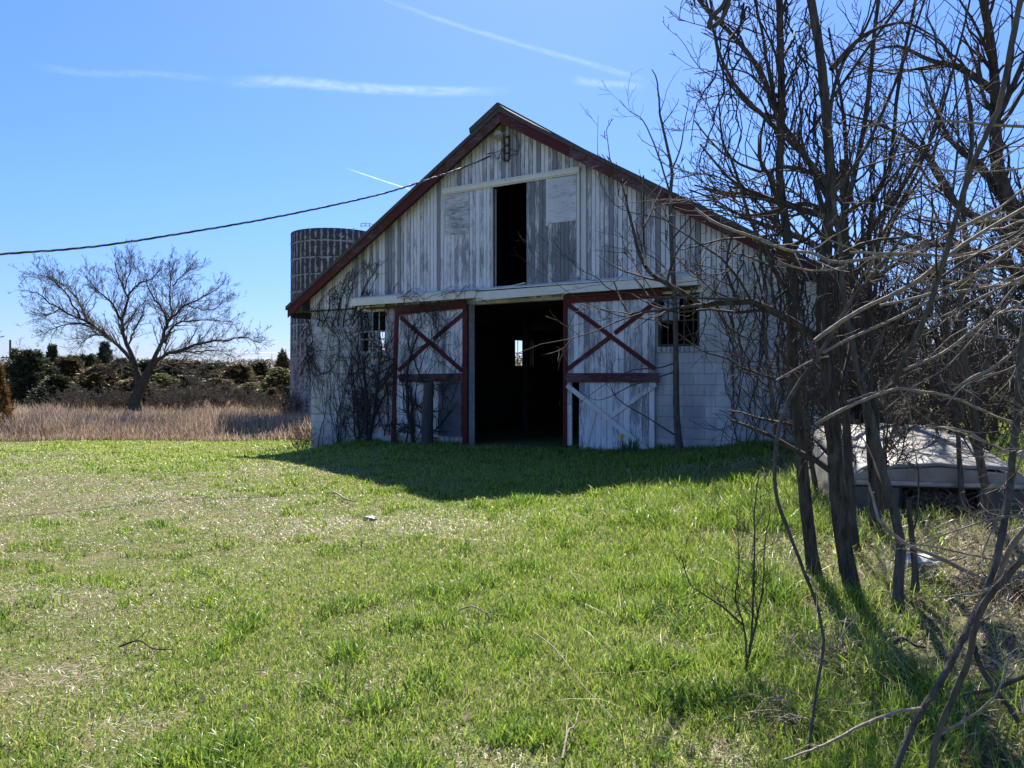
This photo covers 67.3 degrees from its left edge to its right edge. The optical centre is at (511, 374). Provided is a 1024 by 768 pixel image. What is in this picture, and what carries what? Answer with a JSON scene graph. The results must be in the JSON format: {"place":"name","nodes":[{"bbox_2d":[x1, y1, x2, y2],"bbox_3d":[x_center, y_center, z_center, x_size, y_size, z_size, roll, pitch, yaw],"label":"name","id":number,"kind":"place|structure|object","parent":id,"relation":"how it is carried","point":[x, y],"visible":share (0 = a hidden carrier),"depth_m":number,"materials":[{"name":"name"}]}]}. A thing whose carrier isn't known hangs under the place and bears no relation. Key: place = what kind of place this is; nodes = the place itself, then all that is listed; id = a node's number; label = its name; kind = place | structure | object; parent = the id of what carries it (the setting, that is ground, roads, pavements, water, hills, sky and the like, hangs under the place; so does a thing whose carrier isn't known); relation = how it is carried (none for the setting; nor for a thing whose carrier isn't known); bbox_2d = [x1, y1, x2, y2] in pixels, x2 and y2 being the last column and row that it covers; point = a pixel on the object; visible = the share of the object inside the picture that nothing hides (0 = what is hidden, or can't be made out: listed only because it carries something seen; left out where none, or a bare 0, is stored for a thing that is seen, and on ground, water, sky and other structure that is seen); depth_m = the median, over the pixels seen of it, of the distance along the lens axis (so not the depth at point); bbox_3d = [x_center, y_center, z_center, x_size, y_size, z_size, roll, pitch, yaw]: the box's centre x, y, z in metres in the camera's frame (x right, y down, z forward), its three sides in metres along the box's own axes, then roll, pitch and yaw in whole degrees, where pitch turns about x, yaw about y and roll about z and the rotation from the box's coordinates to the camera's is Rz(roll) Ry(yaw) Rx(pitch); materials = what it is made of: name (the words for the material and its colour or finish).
{"place":"outdoors","nodes":[
{"label":"outdoors","id":0,"kind":"place"},
{"bbox_2d":[0,397,310,441],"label":"meadow","id":1,"kind":"structure","parent":0,"point":[206,423],"depth_m":26.14,"materials":[{"name":"plant"}]},
{"bbox_2d":[0,378,1023,767],"bbox_3d":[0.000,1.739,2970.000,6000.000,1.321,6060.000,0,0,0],"label":"ground","id":2,"kind":"structure","parent":0,"point":[546,434],"depth_m":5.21,"materials":[{"name":"plant"}]},
{"bbox_2d":[0,363,14,431],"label":"cedar tree","id":3,"kind":"object","parent":2,"relation":"on","point":[4,397],"visible":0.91,"depth_m":26.99,"materials":[{"name":"brown plant"}]},
{"bbox_2d":[3,349,65,407],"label":"cedar tree","id":4,"kind":"object","parent":2,"relation":"on","point":[31,367],"visible":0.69,"depth_m":39.51,"materials":[{"name":"green plant"}]},
{"bbox_2d":[21,374,90,409],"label":"cedar tree","id":5,"kind":"object","parent":2,"relation":"on","point":[52,382],"visible":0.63,"depth_m":37.63,"materials":[{"name":"green plant"}]},
{"bbox_2d":[33,354,96,392],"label":"cedar tree","id":6,"kind":"object","parent":2,"relation":"on","point":[71,365],"visible":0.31,"depth_m":41.65,"materials":[{"name":"green plant"}]},
{"bbox_2d":[40,383,98,408],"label":"leafless shrub","id":7,"kind":"object","parent":2,"relation":"on","point":[70,396],"visible":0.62,"depth_m":35.78,"materials":[{"name":"brown plant"}]},
{"bbox_2d":[58,384,129,411],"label":"leafless shrub","id":8,"kind":"object","parent":2,"relation":"on","point":[100,402],"visible":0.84,"depth_m":33.98,"materials":[{"name":"brown plant"}]},
{"bbox_2d":[61,363,131,407],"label":"cedar tree","id":9,"kind":"object","parent":2,"relation":"on","point":[89,377],"visible":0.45,"depth_m":40.48,"materials":[{"name":"green plant"}]},
{"bbox_2d":[86,383,142,412],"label":"leafless shrub","id":10,"kind":"object","parent":2,"relation":"on","point":[125,399],"visible":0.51,"depth_m":34.67,"materials":[{"name":"brown plant"}]},
{"bbox_2d":[95,377,175,408],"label":"bush","id":11,"kind":"object","parent":2,"relation":"on","point":[131,381],"visible":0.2,"depth_m":41.49,"materials":[{"name":"green plant"}]},
{"bbox_2d":[8,239,273,410],"bbox_3d":[-15.288,-2.089,31.812,12.526,7.203,5.709,0,0,0],"label":"bare tree","id":12,"kind":"object","parent":2,"relation":"on","point":[141,382],"visible":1,"depth_m":31.85,"materials":[{"name":"brown plant"}]},
{"bbox_2d":[143,373,185,404],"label":"green bush","id":13,"kind":"object","parent":2,"relation":"on","point":[158,378],"visible":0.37,"depth_m":43.65,"materials":[{"name":"green plant"}]},
{"bbox_2d":[143,380,187,411],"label":"leafless shrub","id":14,"kind":"object","parent":2,"relation":"on","point":[153,398],"visible":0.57,"depth_m":36.64,"materials":[{"name":"brown plant"}]},
{"bbox_2d":[152,381,220,411],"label":"leafless shrub","id":15,"kind":"object","parent":2,"relation":"on","point":[174,398],"visible":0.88,"depth_m":35.81,"materials":[{"name":"brown plant"}]},
{"bbox_2d":[190,380,249,410],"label":"leafless shrub","id":16,"kind":"object","parent":2,"relation":"on","point":[215,401],"visible":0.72,"depth_m":36.92,"materials":[{"name":"brown plant"}]},
{"bbox_2d":[214,383,262,408],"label":"leafless shrub","id":17,"kind":"object","parent":2,"relation":"on","point":[242,394],"visible":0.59,"depth_m":37.76,"materials":[{"name":"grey plant"}]},
{"bbox_2d":[213,363,270,386],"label":"cedar tree","id":18,"kind":"object","parent":2,"relation":"on","point":[246,374],"visible":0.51,"depth_m":49.50,"materials":[{"name":"green plant"}]},
{"bbox_2d":[233,389,287,414],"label":"leafless shrub","id":19,"kind":"object","parent":2,"relation":"on","point":[254,402],"visible":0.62,"depth_m":34.72,"materials":[{"name":"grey plant"}]},
{"bbox_2d":[0,349,521,369],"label":"distant wood","id":20,"kind":"object","parent":2,"relation":"on","point":[267,361],"visible":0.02,"depth_m":59.37,"materials":[{"name":"brown plant"}]},
{"bbox_2d":[255,366,289,400],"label":"green bush","id":21,"kind":"object","parent":2,"relation":"on","point":[279,377],"visible":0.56,"depth_m":39.61,"materials":[{"name":"green plant"}]},
{"bbox_2d":[261,386,306,415],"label":"leafless shrub","id":22,"kind":"object","parent":2,"relation":"on","point":[282,403],"visible":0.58,"depth_m":32.59,"materials":[{"name":"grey plant"}]},
{"bbox_2d":[286,424,316,450],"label":"leafless shrub","id":23,"kind":"object","parent":2,"relation":"on","point":[306,440],"visible":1,"depth_m":19.32,"materials":[{"name":"plant"}]},
{"bbox_2d":[290,223,380,415],"bbox_3d":[-7.774,-1.997,34.000,4.002,9.194,3.989,0,0,0],"label":"silo","id":24,"kind":"object","parent":2,"relation":"on","point":[316,252],"visible":0.29,"depth_m":32.30,"materials":[{"name":"concrete"}]},
{"bbox_2d":[421,379,434,445],"bbox_3d":[-1.859,0.823,17.002,0.290,1.476,0.267,0,0,-15],"label":"post","id":25,"kind":"object","parent":2,"relation":"on","point":[427,416],"visible":1,"depth_m":16.89,"materials":[{"name":"grey wood"}]},
{"bbox_2d":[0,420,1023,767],"bbox_3d":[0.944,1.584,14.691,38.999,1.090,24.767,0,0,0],"label":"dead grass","id":26,"kind":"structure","parent":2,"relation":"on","point":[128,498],"depth_m":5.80,"materials":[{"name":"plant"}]},
{"bbox_2d":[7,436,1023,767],"bbox_3d":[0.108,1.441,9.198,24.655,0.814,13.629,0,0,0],"label":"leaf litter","id":27,"kind":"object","parent":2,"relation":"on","point":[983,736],"visible":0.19,"depth_m":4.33,"materials":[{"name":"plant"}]},
{"bbox_2d":[285,102,916,450],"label":"barn","id":28,"kind":"structure","parent":2,"relation":"on","point":[455,230],"depth_m":16.46,"materials":[{"name":"paint"}]},
{"bbox_2d":[294,309,340,413],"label":"climbing vine","id":29,"kind":"object","parent":28,"relation":"attached to","point":[304,361],"visible":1,"depth_m":19.71,"materials":[{"name":"brown plant"}]},
{"bbox_2d":[309,253,387,335],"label":"climbing vine","id":30,"kind":"object","parent":28,"relation":"attached to","point":[337,304],"visible":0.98,"depth_m":19.03,"materials":[{"name":"brown plant"}]},
{"bbox_2d":[309,295,392,445],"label":"climbing vine","id":31,"kind":"object","parent":28,"relation":"attached to","point":[339,424],"visible":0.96,"depth_m":19.24,"materials":[{"name":"brown plant"}]},
{"bbox_2d":[316,277,418,441],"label":"climbing vine","id":32,"kind":"object","parent":28,"relation":"attached to","point":[363,416],"visible":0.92,"depth_m":18.68,"materials":[{"name":"brown plant"}]},
{"bbox_2d":[356,305,387,357],"bbox_3d":[-3.370,-1.051,18.679,1.003,1.246,0.150,0,0,33],"label":"window","id":33,"kind":"structure","parent":28,"relation":"in","point":[377,310],"depth_m":18.69,"materials":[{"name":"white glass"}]},
{"bbox_2d":[366,299,462,443],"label":"climbing vine","id":34,"kind":"object","parent":28,"relation":"attached to","point":[409,400],"visible":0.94,"depth_m":17.70,"materials":[{"name":"brown plant"}]},
{"bbox_2d":[391,299,468,444],"bbox_3d":[-1.913,-0.033,17.599,2.213,3.273,0.085,0,0,33],"label":"door","id":35,"kind":"structure","parent":28,"relation":"in","point":[457,421],"depth_m":17.41,"materials":[{"name":"paint"}]},
{"bbox_2d":[394,284,486,344],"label":"climbing vine","id":36,"kind":"object","parent":28,"relation":"attached to","point":[407,292],"visible":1,"depth_m":17.40,"materials":[{"name":"brown plant"}]},
{"bbox_2d":[443,188,489,290],"bbox_3d":[-1.017,-2.975,17.068,1.264,2.170,0.045,0,0,33],"label":"hay door","id":37,"kind":"structure","parent":28,"relation":"in","point":[466,215],"depth_m":17.04,"materials":[{"name":"paint"}]},
{"bbox_2d":[502,135,509,162],"bbox_3d":[-0.129,-4.847,16.480,0.162,0.587,0.092,0,0,20],"label":"wire rack","id":38,"kind":"object","parent":28,"relation":"attached to","point":[504,150],"visible":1,"depth_m":16.48,"materials":[{"name":"metal"}]},
{"bbox_2d":[0,134,519,254],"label":"power cable","id":39,"kind":"object","parent":38,"relation":"attached to","point":[111,244],"visible":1,"depth_m":13.29,"materials":[{"name":"rubber"}]},
{"bbox_2d":[527,174,579,283],"bbox_3d":[0.841,-2.985,15.883,1.259,2.191,0.045,0,0,33],"label":"hay door","id":40,"kind":"structure","parent":28,"relation":"in","point":[553,204],"depth_m":15.86,"materials":[{"name":"wood"}]},
{"bbox_2d":[563,288,661,450],"bbox_3d":[1.942,-0.025,15.135,2.118,3.250,0.095,0,0,33],"label":"door","id":41,"kind":"structure","parent":28,"relation":"in","point":[602,422],"depth_m":15.15,"materials":[{"name":"paint"}]},
{"bbox_2d":[657,286,703,351],"bbox_3d":[3.183,-1.033,14.499,0.898,1.204,0.150,0,0,33],"label":"window","id":42,"kind":"structure","parent":28,"relation":"in","point":[661,347],"depth_m":14.49,"materials":[{"name":"white glass"}]},
{"bbox_2d":[662,259,804,442],"bbox_3d":[3.835,0.056,13.986,2.897,4.345,0.101,0,0,33],"label":"climbing vine","id":43,"kind":"object","parent":28,"relation":"attached to","point":[734,431],"visible":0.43,"depth_m":13.79,"materials":[{"name":"brown plant"}]},
{"bbox_2d":[509,66,753,451],"bbox_3d":[2.168,-2.169,13.737,4.507,7.208,2.021,0,0,0],"label":"sapling","id":44,"kind":"object","parent":2,"relation":"on","point":[678,440],"visible":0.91,"depth_m":14.06,"materials":[{"name":"brown plant"}]},
{"bbox_2d":[654,455,783,672],"bbox_3d":[1.026,0.993,3.901,0.686,1.161,0.495,0,0,0],"label":"young shrub","id":45,"kind":"object","parent":2,"relation":"on","point":[752,631],"visible":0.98,"depth_m":3.89,"materials":[{"name":"brown plant"}]},
{"bbox_2d":[714,224,800,472],"bbox_3d":[3.338,-0.296,10.303,1.266,3.372,1.172,0,0,18],"label":"sapling","id":46,"kind":"object","parent":2,"relation":"on","point":[779,457],"visible":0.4,"depth_m":10.38,"materials":[{"name":"brown plant"}]},
{"bbox_2d":[516,0,1002,598],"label":"sapling","id":47,"kind":"object","parent":2,"relation":"on","point":[834,464],"visible":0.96,"depth_m":5.19,"materials":[{"name":"brown plant"}]},
{"bbox_2d":[694,242,786,428],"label":"hanging vine","id":48,"kind":"object","parent":47,"relation":"hanging from","point":[730,306],"visible":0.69,"depth_m":6.43,"materials":[{"name":"brown plant"}]},
{"bbox_2d":[689,0,813,216],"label":"hanging vine","id":49,"kind":"object","parent":47,"relation":"hanging from","point":[742,19],"visible":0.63,"depth_m":5.70,"materials":[{"name":"brown plant"}]},
{"bbox_2d":[720,223,816,471],"bbox_3d":[2.073,-0.170,6.033,0.823,1.922,1.221,0,0,0],"label":"hanging vine","id":50,"kind":"object","parent":47,"relation":"hanging from","point":[808,303],"visible":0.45,"depth_m":5.84,"materials":[{"name":"brown plant"}]},
{"bbox_2d":[725,219,817,402],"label":"hanging vine","id":51,"kind":"object","parent":47,"relation":"hanging from","point":[764,315],"visible":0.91,"depth_m":5.23,"materials":[{"name":"brown plant"}]},
{"bbox_2d":[773,222,857,428],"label":"hanging vine","id":52,"kind":"object","parent":47,"relation":"hanging from","point":[801,289],"visible":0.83,"depth_m":5.14,"materials":[{"name":"brown plant"}]},
{"bbox_2d":[814,232,918,462],"bbox_3d":[2.499,-0.250,5.354,0.529,1.604,1.389,0,0,39],"label":"hanging vine","id":53,"kind":"object","parent":47,"relation":"hanging from","point":[867,319],"visible":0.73,"depth_m":5.26,"materials":[{"name":"brown plant"}]},
{"bbox_2d":[657,0,895,578],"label":"sapling","id":54,"kind":"object","parent":2,"relation":"on","point":[808,526],"visible":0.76,"depth_m":5.63,"materials":[{"name":"brown plant"}]},
{"bbox_2d":[734,222,813,462],"bbox_3d":[2.018,-0.257,5.909,0.400,1.898,1.419,0,0,39],"label":"hanging vine","id":55,"kind":"object","parent":54,"relation":"hanging from","point":[779,303],"visible":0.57,"depth_m":5.86,"materials":[{"name":"brown plant"}]},
{"bbox_2d":[759,0,859,289],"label":"hanging vine","id":56,"kind":"object","parent":54,"relation":"hanging from","point":[815,115],"visible":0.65,"depth_m":5.56,"materials":[{"name":"brown plant"}]},
{"bbox_2d":[549,446,1023,739],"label":"dead stalks","id":57,"kind":"object","parent":2,"relation":"on","point":[982,538],"visible":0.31,"depth_m":5.52,"materials":[{"name":"plant"}]},
{"bbox_2d":[713,664,884,744],"bbox_3d":[1.242,1.524,3.362,0.645,0.391,0.578,0,0,-37],"label":"brush heap","id":58,"kind":"object","parent":2,"relation":"on","point":[780,714],"visible":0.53,"depth_m":3.37,"materials":[{"name":"wood"}]},
{"bbox_2d":[755,194,854,490],"bbox_3d":[3.207,-0.135,8.724,0.936,3.794,1.503,0,0,9],"label":"sapling","id":59,"kind":"object","parent":2,"relation":"on","point":[813,477],"visible":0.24,"depth_m":8.58,"materials":[{"name":"brown plant"}]},
{"bbox_2d":[648,71,1001,419],"bbox_3d":[4.564,-1.596,11.279,5.187,5.839,2.520,0,0,-18],"label":"bare tree","id":60,"kind":"object","parent":2,"relation":"on","point":[815,213],"visible":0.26,"depth_m":11.26,"materials":[{"name":"brown plant"}]},
{"bbox_2d":[661,0,991,532],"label":"sapling","id":61,"kind":"object","parent":2,"relation":"on","point":[871,471],"visible":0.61,"depth_m":6.79,"materials":[{"name":"brown plant"}]},
{"bbox_2d":[744,2,819,249],"bbox_3d":[2.285,-2.045,6.347,0.548,2.262,1.469,0,0,26],"label":"hanging vine","id":62,"kind":"object","parent":61,"relation":"hanging from","point":[790,95],"visible":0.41,"depth_m":6.21,"materials":[{"name":"brown plant"}]},
{"bbox_2d":[770,231,908,765],"bbox_3d":[1.331,0.485,3.326,0.729,2.247,0.478,0,0,-44],"label":"bough","id":63,"kind":"object","parent":2,"relation":"on","point":[819,354],"visible":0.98,"depth_m":3.41,"materials":[{"name":"brown plant"}]},
{"bbox_2d":[776,301,1017,390],"bbox_3d":[1.720,-0.139,3.237,0.316,0.407,1.176,0,0,-38],"label":"bough","id":64,"kind":"object","parent":63,"relation":"attached to","point":[1005,358],"visible":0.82,"depth_m":2.97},
{"bbox_2d":[776,333,907,459],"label":"leafless shrub","id":65,"kind":"object","parent":2,"relation":"on","point":[820,401],"visible":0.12,"depth_m":10.88,"materials":[{"name":"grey plant"}]},
{"bbox_2d":[760,609,928,682],"bbox_3d":[1.698,1.544,4.060,0.896,0.560,0.828,0,0,0],"label":"brush heap","id":66,"kind":"object","parent":2,"relation":"on","point":[826,650],"visible":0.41,"depth_m":4.09,"materials":[{"name":"wood"}]},
{"bbox_2d":[781,0,914,551],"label":"sapling","id":67,"kind":"object","parent":2,"relation":"on","point":[845,421],"visible":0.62,"depth_m":6.22,"materials":[{"name":"brown plant"}]},
{"bbox_2d":[786,289,928,424],"bbox_3d":[5.010,0.022,11.034,2.417,2.585,1.683,0,0,-42],"label":"leafless shrub","id":68,"kind":"object","parent":2,"relation":"on","point":[860,409],"visible":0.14,"depth_m":10.83,"materials":[{"name":"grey plant"}]},
{"bbox_2d":[767,330,949,471],"bbox_3d":[3.480,0.386,8.053,1.952,2.023,1.703,0,0,32],"label":"leafless shrub","id":69,"kind":"object","parent":2,"relation":"on","point":[901,414],"visible":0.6,"depth_m":7.76,"materials":[{"name":"brown plant"}]},
{"bbox_2d":[828,267,907,382],"bbox_3d":[6.336,-0.528,13.799,1.784,3.733,2.684,0,0,0],"label":"bare tree","id":70,"kind":"object","parent":2,"relation":"on","point":[865,302],"visible":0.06,"depth_m":13.98,"materials":[{"name":"brown plant"}]},
{"bbox_2d":[757,293,1023,446],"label":"leafless shrub","id":71,"kind":"object","parent":2,"relation":"on","point":[943,340],"visible":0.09,"depth_m":11.78,"materials":[{"name":"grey plant"}]},
{"bbox_2d":[792,0,999,509],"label":"sapling","id":72,"kind":"object","parent":2,"relation":"on","point":[880,492],"visible":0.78,"depth_m":6.39,"materials":[{"name":"brown plant"}]},
{"bbox_2d":[883,435,919,591],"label":"sapling","id":73,"kind":"object","parent":2,"relation":"on","point":[914,560],"visible":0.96,"depth_m":5.09,"materials":[{"name":"brown plant"}]},
{"bbox_2d":[857,247,952,420],"bbox_3d":[7.909,-0.798,17.234,3.293,4.458,3.506,0,0,-43],"label":"bare tree","id":74,"kind":"object","parent":2,"relation":"on","point":[901,321],"visible":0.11,"depth_m":16.81,"materials":[{"name":"brown plant"}]},
{"bbox_2d":[831,136,984,610],"bbox_3d":[2.523,-0.018,5.007,0.732,3.027,0.964,0,0,-44],"label":"sapling","id":75,"kind":"object","parent":2,"relation":"on","point":[900,554],"visible":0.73,"depth_m":4.96,"materials":[{"name":"brown plant"}]},
{"bbox_2d":[808,423,1023,518],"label":"camper shell","id":76,"kind":"object","parent":2,"relation":"on","point":[933,462],"visible":0.41,"depth_m":7.46,"materials":[{"name":"metal"}]},
{"bbox_2d":[812,0,1023,335],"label":"bare tree","id":77,"kind":"object","parent":2,"relation":"on","point":[987,39],"visible":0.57,"depth_m":8.97,"materials":[{"name":"brown plant"}]},
{"bbox_2d":[827,197,1023,588],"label":"leafless shrub","id":78,"kind":"object","parent":2,"relation":"on","point":[973,301],"visible":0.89,"depth_m":3.45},
{"bbox_2d":[815,358,1023,457],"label":"bough","id":79,"kind":"object","parent":78,"relation":"attached to","point":[874,395],"visible":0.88,"depth_m":3.47,"materials":[{"name":"wood"}]},
{"bbox_2d":[845,46,1023,509],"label":"sapling","id":80,"kind":"object","parent":2,"relation":"on","point":[954,366],"visible":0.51,"depth_m":7.19,"materials":[{"name":"brown plant"}]},
{"bbox_2d":[902,476,995,516],"bbox_3d":[4.232,1.276,7.500,1.164,0.639,1.099,0,0,42],"label":"brush heap","id":81,"kind":"object","parent":2,"relation":"on","point":[941,495],"visible":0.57,"depth_m":7.46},
{"bbox_2d":[877,298,1023,467],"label":"leafless shrub","id":82,"kind":"object","parent":2,"relation":"on","point":[981,392],"visible":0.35,"depth_m":8.99,"materials":[{"name":"brown plant"}]},
{"bbox_2d":[878,227,1022,424],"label":"bare tree","id":83,"kind":"object","parent":2,"relation":"on","point":[955,329],"visible":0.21,"depth_m":14.81,"materials":[{"name":"brown plant"}]},
{"bbox_2d":[878,342,1023,443],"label":"leafless shrub","id":84,"kind":"object","parent":2,"relation":"on","point":[989,393],"visible":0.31,"depth_m":9.35,"materials":[{"name":"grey plant"}]},
{"bbox_2d":[892,311,1023,767],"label":"bough","id":85,"kind":"object","parent":2,"relation":"on","point":[976,618],"visible":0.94,"depth_m":2.49,"materials":[{"name":"brown plant"}]},
{"bbox_2d":[782,706,922,767],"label":"bough","id":86,"kind":"object","parent":85,"relation":"attached to","point":[894,712],"visible":1,"depth_m":2.35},
{"bbox_2d":[849,215,1023,458],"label":"bough","id":87,"kind":"object","parent":85,"relation":"attached to","point":[925,359],"visible":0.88,"depth_m":3.00,"materials":[{"name":"wood"}]},
{"bbox_2d":[813,207,1023,341],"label":"bough","id":88,"kind":"object","parent":87,"relation":"attached to","point":[901,289],"visible":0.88,"depth_m":3.08,"materials":[{"name":"wood"}]},
{"bbox_2d":[818,85,1023,322],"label":"bough","id":89,"kind":"object","parent":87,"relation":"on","point":[982,171],"visible":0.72,"depth_m":3.22,"materials":[{"name":"wood"}]},
{"bbox_2d":[694,205,1000,304],"bbox_3d":[1.542,-0.617,3.768,0.454,0.591,1.372,0,0,-41],"label":"bough","id":90,"kind":"object","parent":89,"relation":"attached to","point":[829,261],"visible":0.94,"depth_m":3.75,"materials":[{"name":"wood"}]},
{"bbox_2d":[822,234,1023,353],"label":"bough","id":91,"kind":"object","parent":87,"relation":"attached to","point":[885,322],"visible":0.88,"depth_m":3.31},
{"bbox_2d":[891,0,1023,383],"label":"bough","id":92,"kind":"object","parent":87,"relation":"attached to","point":[966,183],"visible":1,"depth_m":2.77,"materials":[{"name":"brown plant"}]},
{"bbox_2d":[867,482,1023,584],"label":"bough","id":93,"kind":"object","parent":85,"relation":"attached to","point":[1014,541],"visible":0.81,"depth_m":2.85,"materials":[{"name":"wood"}]},
{"bbox_2d":[878,363,1023,631],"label":"leafless shrub","id":94,"kind":"object","parent":85,"relation":"attached to","point":[1010,515],"visible":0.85,"depth_m":2.77,"materials":[{"name":"wood"}]},
{"bbox_2d":[962,646,1023,722],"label":"bough","id":95,"kind":"object","parent":85,"relation":"attached to","point":[985,675],"visible":0.89,"depth_m":2.41,"materials":[{"name":"brown plant"}]},
{"bbox_2d":[892,331,1023,448],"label":"leafless shrub","id":96,"kind":"object","parent":2,"relation":"on","point":[1003,401],"visible":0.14,"depth_m":10.90,"materials":[{"name":"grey plant"}]},
{"bbox_2d":[903,57,1023,533],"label":"sapling","id":97,"kind":"object","parent":2,"relation":"on","point":[980,463],"visible":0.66,"depth_m":6.59,"materials":[{"name":"brown plant"}]},
{"bbox_2d":[910,555,1023,612],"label":"brush heap","id":98,"kind":"object","parent":2,"relation":"on","point":[1017,592],"visible":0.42,"depth_m":5.12,"materials":[{"name":"brown plant"}]},
{"bbox_2d":[921,246,1023,435],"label":"bare tree","id":99,"kind":"object","parent":2,"relation":"on","point":[1005,306],"visible":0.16,"depth_m":16.12,"materials":[{"name":"brown plant"}]},
{"bbox_2d":[923,161,1023,402],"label":"bare tree","id":100,"kind":"object","parent":2,"relation":"on","point":[1017,296],"visible":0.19,"depth_m":12.81,"materials":[{"name":"brown plant"}]},
{"bbox_2d":[0,0,1023,369],"label":"sky","id":101,"kind":"structure","parent":0,"point":[121,120],"materials":[{"name":"blue"}]},
{"bbox_2d":[706,0,730,29],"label":"bough","id":102,"kind":"object","parent":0,"point":[724,6],"visible":1,"depth_m":2.99,"materials":[{"name":"grey plant"}]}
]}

